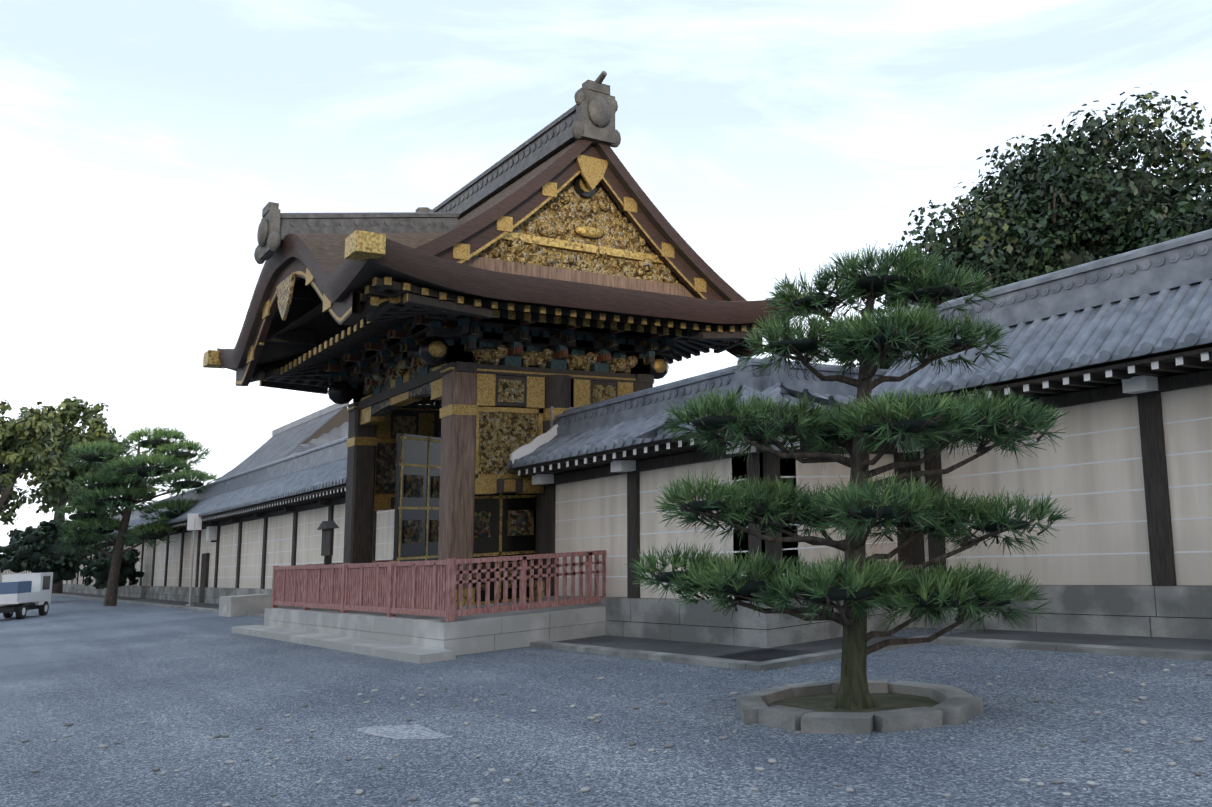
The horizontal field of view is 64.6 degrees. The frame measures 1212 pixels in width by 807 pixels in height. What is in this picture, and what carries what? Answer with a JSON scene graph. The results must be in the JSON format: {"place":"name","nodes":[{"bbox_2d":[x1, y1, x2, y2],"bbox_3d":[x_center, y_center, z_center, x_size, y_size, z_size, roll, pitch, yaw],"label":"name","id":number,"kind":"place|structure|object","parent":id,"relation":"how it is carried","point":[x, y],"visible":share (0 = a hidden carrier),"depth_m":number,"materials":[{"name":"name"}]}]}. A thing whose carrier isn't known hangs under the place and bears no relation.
{"place":"outdoors","nodes":[
{"label":"outdoors","id":0,"kind":"place"},
{"bbox_2d":[216,403,348,480],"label":"temple hall","id":1,"kind":"structure","parent":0,"point":[328,424],"depth_m":189.41,"materials":[{"name":"grey tile"}]},
{"bbox_2d":[317,521,338,564],"bbox_3d":[-6.870,3.916,23.592,0.280,2.060,0.840,6,-10,-35],"label":"lantern","id":2,"kind":"object","parent":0,"point":[327,528],"visible":0.8,"depth_m":23.56,"materials":[{"name":"grey metal"}]},
{"bbox_2d":[250,277,766,609],"bbox_3d":[-2.587,1.418,22.167,9.488,6.530,9.188,6,-10,-35],"label":"gate","id":3,"kind":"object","parent":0,"point":[496,380],"visible":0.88,"depth_m":19.89,"materials":[{"name":"brown wood"}]},
{"bbox_2d":[203,71,813,385],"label":"gate roof","id":4,"kind":"structure","parent":3,"relation":"on","point":[562,211],"depth_m":19.80,"materials":[{"name":"brown wood"}]},
{"bbox_2d":[0,594,1211,806],"bbox_3d":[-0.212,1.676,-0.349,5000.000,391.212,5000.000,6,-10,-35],"label":"gravel ground","id":5,"kind":"structure","parent":0,"point":[96,670],"depth_m":8.87,"materials":[{"name":"grey gravel"}]},
{"bbox_2d":[0,572,52,618],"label":"light truck","id":6,"kind":"object","parent":5,"relation":"on","point":[21,595],"visible":1,"depth_m":38.65,"materials":[{"name":"white paint"}]},
{"bbox_2d":[0,399,91,509],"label":"tree","id":7,"kind":"object","parent":5,"relation":"on","point":[23,439],"visible":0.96,"depth_m":64.85,"materials":[{"name":"green plant"}]},
{"bbox_2d":[0,519,95,583],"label":"shrub","id":8,"kind":"object","parent":5,"relation":"on","point":[29,548],"visible":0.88,"depth_m":55.81,"materials":[{"name":"green plant"}]},
{"bbox_2d":[0,396,158,592],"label":"tree","id":9,"kind":"object","parent":5,"relation":"on","point":[54,494],"visible":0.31,"depth_m":78.23,"materials":[{"name":"green plant"}]},
{"bbox_2d":[80,536,144,589],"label":"shrub","id":10,"kind":"object","parent":5,"relation":"on","point":[98,569],"visible":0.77,"depth_m":52.69,"materials":[{"name":"green plant"}]},
{"bbox_2d":[49,425,220,605],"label":"pine tree","id":11,"kind":"object","parent":5,"relation":"on","point":[170,458],"visible":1,"depth_m":44.70,"materials":[{"name":"green plant"}]},
{"bbox_2d":[0,401,436,603],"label":"wall","id":12,"kind":"structure","parent":5,"relation":"on","point":[265,518],"depth_m":36.64,"materials":[{"name":"paint"}]},
{"bbox_2d":[199,524,216,602],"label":"wall lantern and door","id":13,"kind":"object","parent":12,"relation":"attached to","point":[211,533],"visible":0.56,"depth_m":42.38,"materials":[{"name":"brown wood"}]},
{"bbox_2d":[218,594,284,616],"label":"stone block","id":14,"kind":"structure","parent":5,"relation":"on","point":[236,605],"depth_m":31.00,"materials":[{"name":"stone"}]},
{"bbox_2d":[353,724,451,738],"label":"ground slab","id":15,"kind":"structure","parent":5,"relation":"on","point":[418,731],"depth_m":9.19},
{"bbox_2d":[232,550,606,663],"bbox_3d":[-2.582,4.341,21.813,8.520,2.077,11.190,6,-10,-35],"label":"fenced stone platform","id":16,"kind":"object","parent":5,"relation":"on","point":[405,611],"visible":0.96,"depth_m":17.10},
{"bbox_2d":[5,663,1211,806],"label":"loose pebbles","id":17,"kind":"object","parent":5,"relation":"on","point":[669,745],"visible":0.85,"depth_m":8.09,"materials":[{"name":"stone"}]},
{"bbox_2d":[52,592,1211,671],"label":"curb","id":18,"kind":"structure","parent":5,"relation":"on","point":[758,659],"depth_m":13.38,"materials":[{"name":"stone"}]},
{"bbox_2d":[186,513,201,605],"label":"sign pole","id":19,"kind":"object","parent":18,"relation":"on","point":[194,521],"visible":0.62,"depth_m":40.03,"materials":[{"name":"silver metal"}]},
{"bbox_2d":[507,355,845,647],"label":"wing wall","id":20,"kind":"structure","parent":5,"relation":"on","point":[600,472],"depth_m":16.77,"materials":[{"name":"beige paint"}]},
{"bbox_2d":[510,424,558,463],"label":"roof end boards","id":21,"kind":"object","parent":20,"relation":"attached to","point":[535,443],"visible":0.35,"depth_m":19.35,"materials":[{"name":"white paint"}]},
{"bbox_2d":[635,357,930,647],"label":"return wall","id":22,"kind":"structure","parent":5,"relation":"on","point":[812,474],"depth_m":15.08,"materials":[{"name":"paint"}]},
{"bbox_2d":[737,679,982,734],"bbox_3d":[2.335,2.831,8.994,2.147,0.280,2.228,6,-10,-35],"label":"stone tree planter","id":23,"kind":"object","parent":5,"relation":"on","point":[900,705],"visible":0.9,"depth_m":8.62,"materials":[{"name":"stone"}]},
{"bbox_2d":[625,240,1074,710],"bbox_3d":[2.381,0.677,9.289,4.437,4.564,2.374,0,-8,2],"label":"pine tree","id":24,"kind":"object","parent":23,"relation":"on","point":[858,582],"visible":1,"depth_m":9.10,"materials":[{"name":"green plant"}]},
{"bbox_2d":[836,84,1211,369],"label":"tree","id":25,"kind":"object","parent":5,"relation":"on","point":[1053,206],"visible":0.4,"depth_m":21.93,"materials":[{"name":"green plant"}]},
{"bbox_2d":[872,229,1211,638],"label":"wall","id":26,"kind":"structure","parent":5,"relation":"on","point":[1111,356],"depth_m":13.59,"materials":[{"name":"paint"}]},
{"bbox_2d":[0,0,1211,553],"label":"sky","id":27,"kind":"structure","parent":0,"point":[145,144],"materials":[{"name":"white"}]}
]}

